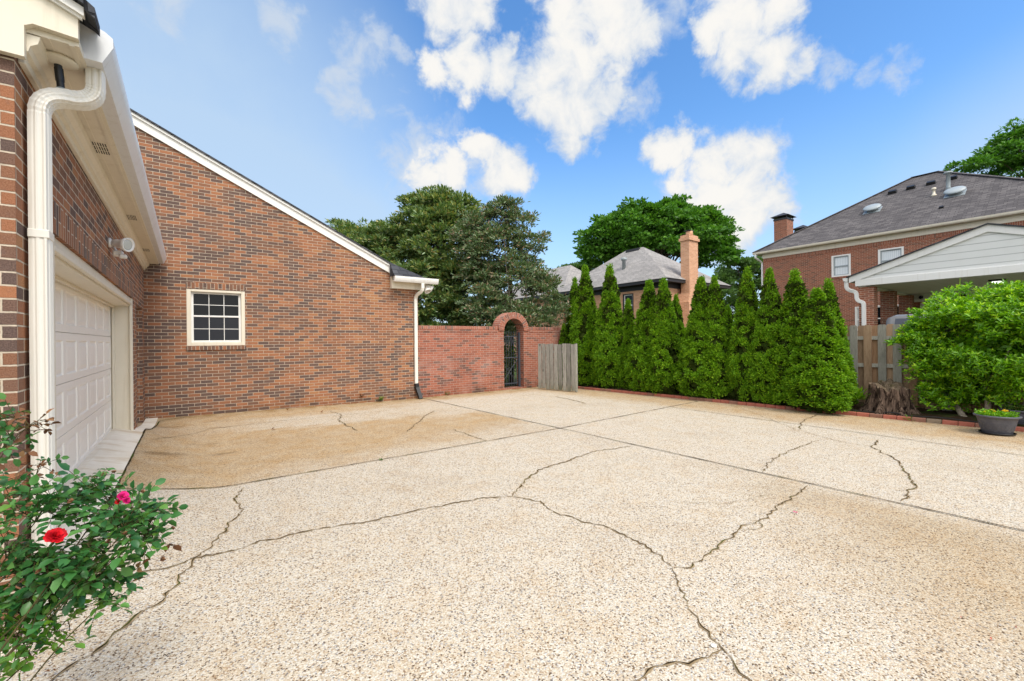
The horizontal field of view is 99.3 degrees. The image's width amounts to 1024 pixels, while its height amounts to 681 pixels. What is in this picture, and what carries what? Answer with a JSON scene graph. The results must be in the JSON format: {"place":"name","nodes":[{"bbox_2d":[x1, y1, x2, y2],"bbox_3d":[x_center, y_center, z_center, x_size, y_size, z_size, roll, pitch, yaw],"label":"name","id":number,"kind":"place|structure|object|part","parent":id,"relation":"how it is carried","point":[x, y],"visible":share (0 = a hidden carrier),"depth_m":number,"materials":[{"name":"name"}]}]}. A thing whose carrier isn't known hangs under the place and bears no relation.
{"place":"outdoors","nodes":[
{"label":"outdoors","id":0,"kind":"place"},
{"bbox_2d":[0,393,187,680],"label":"rose bush","id":1,"kind":"object","parent":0,"point":[50,576],"visible":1,"depth_m":1.62,"materials":[{"name":"green plant"}]},
{"bbox_2d":[57,418,157,556],"bbox_3d":[-5.257,1.460,5.655,0.700,0.182,7.330,-1,0,-37],"label":"apron","id":2,"kind":"object","parent":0,"point":[114,448],"visible":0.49,"depth_m":5.22,"materials":[{"name":"concrete"}]},
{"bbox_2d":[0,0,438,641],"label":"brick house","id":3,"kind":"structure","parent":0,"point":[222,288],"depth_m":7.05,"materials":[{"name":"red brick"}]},
{"bbox_2d":[46,50,78,88],"bbox_3d":[-2.562,-1.491,2.455,0.170,0.196,0.170,-1,0,-37],"label":"eave lamp","id":4,"kind":"object","parent":3,"relation":"attached to","point":[60,63],"visible":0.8,"depth_m":2.45,"materials":[{"name":"beige paint"}]},
{"bbox_2d":[55,281,111,483],"bbox_3d":[-4.762,0.417,4.742,0.050,1.965,5.100,-1,0,-37],"label":"garage door","id":5,"kind":"structure","parent":3,"relation":"in","point":[82,322],"depth_m":4.88,"materials":[{"name":"paint"}]},
{"bbox_2d":[108,238,134,258],"bbox_3d":[-4.393,-1.036,4.884,0.260,0.215,0.195,-1,0,4],"label":"floodlight","id":6,"kind":"object","parent":3,"relation":"attached to","point":[126,244],"visible":1,"depth_m":4.85,"materials":[{"name":"plastic"}]},
{"bbox_2d":[186,289,244,345],"bbox_3d":[-6.421,-0.490,9.458,1.050,1.205,0.125,-1,0,-37],"label":"window","id":7,"kind":"structure","parent":3,"relation":"in","point":[214,317],"depth_m":9.44,"materials":[{"name":"beige paint"}]},
{"bbox_2d":[424,284,433,293],"bbox_3d":[-2.321,-1.447,12.179,0.308,0.279,0.261,-1,0,-37],"label":"floodlight","id":8,"kind":"object","parent":3,"relation":"attached to","point":[428,288],"visible":0.98,"depth_m":12.13,"materials":[{"name":"plastic"}]},
{"bbox_2d":[504,364,516,386],"bbox_3d":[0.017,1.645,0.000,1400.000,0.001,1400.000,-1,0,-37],"label":"ground","id":9,"kind":"structure","parent":0,"point":[509,385],"depth_m":17.48,"materials":[{"name":"green plant"}]},
{"bbox_2d":[324,184,512,341],"bbox_3d":[-4.387,-2.505,18.955,9.741,8.554,5.489,-1,0,9],"label":"magnolia tree","id":10,"kind":"object","parent":9,"relation":"on","point":[400,238],"visible":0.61,"depth_m":17.82,"materials":[{"name":"green plant"}]},
{"bbox_2d":[418,312,560,396],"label":"garden wall","id":11,"kind":"structure","parent":9,"relation":"on","point":[453,360],"depth_m":13.32,"materials":[{"name":"brick"}]},
{"bbox_2d":[504,331,520,386],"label":"iron gate","id":12,"kind":"structure","parent":11,"relation":"attached to","point":[519,366],"depth_m":14.58,"materials":[{"name":"black metal"}]},
{"bbox_2d":[444,194,571,382],"bbox_3d":[-0.275,-1.919,16.077,5.072,7.224,3.525,-1,0,20],"label":"magnolia tree","id":13,"kind":"object","parent":9,"relation":"on","point":[480,239],"visible":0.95,"depth_m":15.92,"materials":[{"name":"green plant"}]},
{"bbox_2d":[504,340,515,382],"bbox_3d":[-0.582,0.744,16.157,1.694,1.899,1.350,-1,0,-37],"label":"garden shrub","id":14,"kind":"object","parent":9,"relation":"on","point":[508,359],"visible":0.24,"depth_m":16.10,"materials":[{"name":"green plant"}]},
{"bbox_2d":[512,322,539,368],"bbox_3d":[0.747,0.469,16.256,1.644,2.370,1.350,-1,0,-37],"label":"garden shrub","id":15,"kind":"object","parent":9,"relation":"on","point":[514,347],"visible":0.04,"depth_m":16.14,"materials":[{"name":"green plant"}]},
{"bbox_2d":[565,276,577,343],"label":"arborvitae","id":16,"kind":"object","parent":9,"relation":"on","point":[573,290],"visible":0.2,"depth_m":15.79,"materials":[{"name":"green plant"}]},
{"bbox_2d":[557,261,601,271],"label":"tree","id":17,"kind":"object","parent":9,"relation":"on","point":[579,266],"visible":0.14,"depth_m":60.40,"materials":[{"name":"green plant"}]},
{"bbox_2d":[572,193,745,268],"bbox_3d":[12.423,-5.470,38.021,14.321,14.098,10.908,-1,0,13],"label":"shade tree","id":18,"kind":"object","parent":9,"relation":"on","point":[661,226],"visible":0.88,"depth_m":35.47,"materials":[{"name":"green plant"}]},
{"bbox_2d":[721,287,738,314],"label":"tree","id":19,"kind":"object","parent":9,"relation":"on","point":[732,298],"visible":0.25,"depth_m":29.54,"materials":[{"name":"green plant"}]},
{"bbox_2d":[713,256,762,297],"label":"tree","id":20,"kind":"object","parent":9,"relation":"on","point":[729,275],"visible":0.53,"depth_m":58.61,"materials":[{"name":"green plant"}]},
{"bbox_2d":[886,314,925,324],"bbox_3d":[11.104,0.403,10.879,4.700,2.130,1.966,-1,0,-37],"label":"parked car","id":21,"kind":"object","parent":9,"relation":"on","point":[899,319],"visible":0.01,"depth_m":10.10,"materials":[{"name":"grey paint"}]},
{"bbox_3d":[9.313,-0.223,9.550,0.080,0.580,1.450,-1,0,-37],"label":"rear window","id":22,"kind":"part","parent":21,"relation":"part of","materials":[{"name":"grey glass"}]},
{"bbox_2d":[842,223,1023,325],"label":"carport","id":23,"kind":"object","parent":9,"relation":"on","point":[981,255],"visible":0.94,"depth_m":13.23,"materials":[{"name":"white wood"}]},
{"bbox_2d":[920,302,942,313],"bbox_3d":[17.837,-0.062,16.203,0.028,2.920,3.880,-1,0,-37],"label":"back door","id":24,"kind":"structure","parent":23,"relation":"in","point":[921,304],"depth_m":17.69,"materials":[{"name":"white"}]},
{"bbox_2d":[988,279,1006,282],"bbox_3d":[14.946,-1.816,13.390,0.400,0.108,0.360,-1,0,-37],"label":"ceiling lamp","id":25,"kind":"object","parent":23,"relation":"attached to","point":[996,280],"visible":0.58,"depth_m":13.29,"materials":[{"name":"white plastic"}]},
{"bbox_2d":[942,117,1023,177],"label":"leafy tree","id":26,"kind":"object","parent":9,"relation":"on","point":[1002,153],"visible":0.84,"depth_m":54.51,"materials":[{"name":"green plant"}]},
{"bbox_2d":[0,385,1023,680],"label":"driveway","id":27,"kind":"structure","parent":0,"point":[314,543],"depth_m":3.29,"materials":[{"name":"beige concrete"}]},
{"bbox_2d":[712,399,720,402],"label":"edging brick","id":28,"kind":"object","parent":27,"relation":"on","point":[717,400],"visible":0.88,"depth_m":10.77,"materials":[{"name":"red brick"}]},
{"bbox_2d":[747,402,755,405],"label":"edging brick","id":29,"kind":"object","parent":27,"relation":"on","point":[750,404],"visible":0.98,"depth_m":10.15,"materials":[{"name":"red brick"}]},
{"bbox_2d":[756,403,765,406],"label":"edging brick","id":30,"kind":"object","parent":27,"relation":"on","point":[760,405],"visible":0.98,"depth_m":9.99,"materials":[{"name":"red brick"}]},
{"bbox_2d":[766,404,775,407],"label":"edging brick","id":31,"kind":"object","parent":27,"relation":"on","point":[770,406],"visible":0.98,"depth_m":9.84,"materials":[{"name":"red brick"}]},
{"bbox_2d":[775,405,785,408],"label":"edging brick","id":32,"kind":"object","parent":27,"relation":"on","point":[780,407],"visible":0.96,"depth_m":9.69,"materials":[{"name":"red brick"}]},
{"bbox_2d":[786,406,796,409],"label":"edging brick","id":33,"kind":"object","parent":27,"relation":"on","point":[789,408],"visible":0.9,"depth_m":9.55,"materials":[{"name":"brown brick"}]},
{"bbox_2d":[844,411,855,415],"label":"edging brick","id":34,"kind":"object","parent":27,"relation":"on","point":[852,413],"visible":0.92,"depth_m":8.80,"materials":[{"name":"red brick"}]},
{"bbox_2d":[856,412,869,416],"bbox_3d":[7.005,1.482,8.683,0.092,0.082,0.196,0,0,-42],"label":"edging brick","id":35,"kind":"object","parent":27,"relation":"on","point":[862,414],"visible":0.94,"depth_m":8.65,"materials":[{"name":"red brick"}]},
{"bbox_2d":[869,413,882,417],"bbox_3d":[7.142,1.481,8.532,0.092,0.082,0.196,-3,1,-41],"label":"edging brick","id":36,"kind":"object","parent":27,"relation":"on","point":[873,415],"visible":0.94,"depth_m":8.50,"materials":[{"name":"red brick"}]},
{"bbox_2d":[883,414,896,419],"bbox_3d":[7.282,1.480,8.384,0.092,0.082,0.196,2,-2,-44],"label":"edging brick","id":37,"kind":"object","parent":27,"relation":"on","point":[894,417],"visible":0.94,"depth_m":8.35,"materials":[{"name":"red brick"}]},
{"bbox_2d":[897,416,910,420],"bbox_3d":[7.419,1.478,8.233,0.092,0.082,0.196,-2,0,-42],"label":"edging brick","id":38,"kind":"object","parent":27,"relation":"on","point":[900,417],"visible":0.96,"depth_m":8.21,"materials":[{"name":"red brick"}]},
{"bbox_2d":[911,417,925,422],"bbox_3d":[7.558,1.477,8.082,0.092,0.082,0.196,-2,1,-44],"label":"edging brick","id":39,"kind":"object","parent":27,"relation":"on","point":[916,419],"visible":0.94,"depth_m":8.05,"materials":[{"name":"red brick"}]},
{"bbox_2d":[926,418,941,423],"bbox_3d":[7.697,1.475,7.934,0.092,0.082,0.196,0,-1,-44],"label":"edging brick","id":40,"kind":"object","parent":27,"relation":"on","point":[936,421],"visible":1,"depth_m":7.90,"materials":[{"name":"brick"}]},
{"bbox_2d":[942,420,957,425],"bbox_3d":[7.835,1.474,7.782,0.092,0.082,0.196,-2,2,-44],"label":"edging brick","id":41,"kind":"object","parent":27,"relation":"on","point":[949,422],"visible":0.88,"depth_m":7.75,"materials":[{"name":"red brick"}]},
{"bbox_2d":[958,421,974,426],"bbox_3d":[7.974,1.472,7.633,0.092,0.082,0.196,1,-1,-42],"label":"edging brick","id":42,"kind":"object","parent":27,"relation":"on","point":[967,424],"visible":0.98,"depth_m":7.60,"materials":[{"name":"red brick"}]},
{"bbox_2d":[973,413,1021,435],"bbox_3d":[7.796,1.346,6.993,0.536,0.310,0.536,-1,0,-37],"label":"planter","id":43,"kind":"object","parent":27,"relation":"on","point":[997,426],"visible":0.96,"depth_m":6.85,"materials":[{"name":"plastic"}]},
{"bbox_2d":[973,408,1019,416],"bbox_3d":[7.799,1.182,6.997,0.529,0.159,0.513,-1,0,-37],"label":"potted plant","id":44,"kind":"object","parent":43,"relation":"in","point":[1001,413],"visible":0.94,"depth_m":6.93,"materials":[{"name":"green plant"}]},
{"bbox_2d":[999,407,1023,423],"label":"planter","id":45,"kind":"object","parent":27,"relation":"on","point":[1020,421],"visible":0.19,"depth_m":7.36,"materials":[{"name":"plastic"}]},
{"bbox_2d":[1002,404,1023,410],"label":"potted plant","id":46,"kind":"object","parent":45,"relation":"in","point":[1010,407],"visible":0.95,"depth_m":7.48,"materials":[{"name":"green plant"}]},
{"bbox_2d":[1015,426,1023,431],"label":"edging brick","id":47,"kind":"object","parent":27,"relation":"on","point":[1019,429],"visible":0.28,"depth_m":7.16,"materials":[{"name":"red brick"}]},
{"bbox_2d":[87,0,1023,342],"label":"sky","id":48,"kind":"structure","parent":0,"point":[758,111],"materials":[{"name":"blue"}]},
{"bbox_2d":[538,344,577,391],"bbox_3d":[1.412,0.825,13.603,1.438,1.460,0.110,-1,0,42],"label":"fence","id":49,"kind":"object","parent":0,"point":[550,359],"depth_m":13.53,"materials":[{"name":"grey wood"}]},
{"bbox_2d":[503,230,730,362],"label":"peach brick house","id":50,"kind":"structure","parent":0,"point":[634,269],"depth_m":21.92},
{"bbox_2d":[623,293,633,313],"bbox_3d":[5.902,-1.792,21.991,0.130,1.130,0.640,-1,0,-37],"label":"window","id":51,"kind":"structure","parent":50,"relation":"in","point":[625,296],"depth_m":21.98,"materials":[{"name":"white paint"}]},
{"bbox_2d":[562,384,1023,426],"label":"planting bed","id":52,"kind":"object","parent":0,"point":[942,413],"visible":0.19,"depth_m":8.47,"materials":[{"name":"soil"}]},
{"bbox_2d":[559,323,567,380],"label":"arborvitae","id":53,"kind":"object","parent":52,"relation":"on","point":[563,339],"visible":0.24,"depth_m":15.20,"materials":[{"name":"green plant"}]},
{"bbox_2d":[566,264,598,385],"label":"arborvitae","id":54,"kind":"object","parent":52,"relation":"on","point":[582,328],"visible":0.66,"depth_m":14.42,"materials":[{"name":"green plant"}]},
{"bbox_2d":[589,263,624,388],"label":"arborvitae","id":55,"kind":"object","parent":52,"relation":"on","point":[605,354],"visible":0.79,"depth_m":13.55,"materials":[{"name":"green plant"}]},
{"bbox_2d":[615,298,635,388],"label":"arborvitae","id":56,"kind":"object","parent":52,"relation":"on","point":[627,331],"visible":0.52,"depth_m":13.29,"materials":[{"name":"green plant"}]},
{"bbox_2d":[622,278,659,391],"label":"arborvitae","id":57,"kind":"object","parent":52,"relation":"on","point":[638,346],"visible":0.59,"depth_m":12.55,"materials":[{"name":"green plant"}]},
{"bbox_2d":[641,277,682,394],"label":"arborvitae","id":58,"kind":"object","parent":52,"relation":"on","point":[663,339],"visible":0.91,"depth_m":12.03,"materials":[{"name":"green plant"}]},
{"bbox_2d":[672,292,685,340],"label":"arborvitae","id":59,"kind":"object","parent":52,"relation":"on","point":[679,315],"visible":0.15,"depth_m":12.59,"materials":[{"name":"green plant"}]},
{"bbox_2d":[673,275,722,397],"bbox_3d":[4.948,-0.061,11.446,1.366,3.337,1.311,-1,0,-39],"label":"arborvitae","id":60,"kind":"object","parent":52,"relation":"on","point":[692,340],"visible":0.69,"depth_m":11.23,"materials":[{"name":"green plant"}]},
{"bbox_2d":[696,274,732,398],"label":"arborvitae","id":61,"kind":"object","parent":52,"relation":"on","point":[717,323],"visible":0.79,"depth_m":10.94,"materials":[{"name":"green plant"}]},
{"bbox_2d":[726,303,734,332],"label":"arborvitae","id":62,"kind":"object","parent":52,"relation":"on","point":[730,316],"visible":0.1,"depth_m":11.25,"materials":[{"name":"green plant"}]},
{"bbox_2d":[721,265,759,402],"bbox_3d":[5.760,-0.115,10.648,1.161,3.433,1.132,-1,0,44],"label":"arborvitae","id":63,"kind":"object","parent":52,"relation":"on","point":[737,365],"visible":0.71,"depth_m":10.49,"materials":[{"name":"green plant"}]},
{"bbox_2d":[744,267,784,404],"bbox_3d":[6.033,-0.070,10.222,1.106,3.332,1.061,-1,0,23],"label":"arborvitae","id":64,"kind":"object","parent":52,"relation":"on","point":[768,311],"visible":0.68,"depth_m":10.04,"materials":[{"name":"green plant"}]},
{"bbox_2d":[767,268,808,406],"bbox_3d":[6.396,-0.024,9.798,1.224,3.230,1.360,-1,0,23],"label":"arborvitae","id":65,"kind":"object","parent":52,"relation":"on","point":[795,296],"visible":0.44,"depth_m":9.67,"materials":[{"name":"green plant"}]},
{"bbox_2d":[779,285,856,413],"bbox_3d":[6.518,0.196,9.305,1.434,2.751,1.412,-1,0,1],"label":"arborvitae","id":66,"kind":"object","parent":52,"relation":"on","point":[824,384],"visible":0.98,"depth_m":8.99,"materials":[{"name":"green plant"}]},
{"bbox_2d":[822,277,858,404],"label":"arborvitae","id":67,"kind":"object","parent":52,"relation":"on","point":[829,289],"visible":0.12,"depth_m":9.42,"materials":[{"name":"green plant"}]},
{"bbox_2d":[851,386,869,399],"bbox_3d":[7.172,1.078,9.029,0.512,0.313,0.534,-1,0,-5],"label":"fern","id":68,"kind":"object","parent":52,"relation":"on","point":[859,394],"visible":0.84,"depth_m":8.97,"materials":[{"name":"green plant"}]},
{"bbox_2d":[859,378,922,415],"bbox_3d":[7.580,1.113,8.717,0.976,0.664,0.970,-1,0,-37],"label":"tree stump","id":69,"kind":"object","parent":52,"relation":"on","point":[889,395],"visible":0.98,"depth_m":8.55,"materials":[{"name":"brown wood"}]},
{"bbox_2d":[846,322,1023,412],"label":"board fence","id":70,"kind":"object","parent":52,"relation":"on","point":[876,358],"visible":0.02,"depth_m":9.50,"materials":[{"name":"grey wood"}]},
{"bbox_2d":[915,394,954,409],"bbox_3d":[8.116,1.178,8.333,0.540,0.306,0.468,-1,0,-9],"label":"weed","id":71,"kind":"object","parent":52,"relation":"on","point":[933,404],"visible":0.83,"depth_m":8.34,"materials":[{"name":"green plant"}]},
{"bbox_2d":[852,410,1023,424],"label":"brick edging","id":72,"kind":"object","parent":52,"relation":"on","point":[927,416],"visible":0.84,"depth_m":8.03,"materials":[{"name":"red brick"}]},
{"bbox_2d":[883,278,1023,416],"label":"shrub","id":73,"kind":"object","parent":52,"relation":"on","point":[963,367],"visible":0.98,"depth_m":8.00,"materials":[{"name":"green plant"}]},
{"bbox_2d":[752,171,1023,325],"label":"red brick house","id":74,"kind":"structure","parent":0,"point":[911,214],"depth_m":22.98,"materials":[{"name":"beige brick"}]},
{"bbox_2d":[831,253,850,276],"bbox_3d":[17.791,-4.042,23.494,0.130,1.160,0.860,-1,0,-37],"label":"window","id":75,"kind":"structure","parent":74,"relation":"in","point":[841,264],"depth_m":23.51,"materials":[{"name":"white paint"}]},
{"bbox_2d":[855,307,858,325],"bbox_3d":[18.245,-1.142,22.925,0.130,1.270,0.240,-1,0,-37],"label":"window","id":76,"kind":"structure","parent":74,"relation":"in","point":[856,308],"depth_m":22.94,"materials":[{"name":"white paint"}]},
{"bbox_2d":[878,306,879,324],"bbox_3d":[18.753,-1.147,22.243,0.130,1.270,0.660,-1,0,-37],"label":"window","id":77,"kind":"structure","parent":74,"relation":"in","point":[878,306],"depth_m":22.24,"materials":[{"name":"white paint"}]},
{"bbox_2d":[878,246,903,263],"bbox_3d":[19.027,-4.055,21.834,0.130,1.160,1.000,-1,0,-37],"label":"window","id":78,"kind":"structure","parent":74,"relation":"in","point":[884,255],"depth_m":21.90,"materials":[{"name":"white paint"}]}
]}

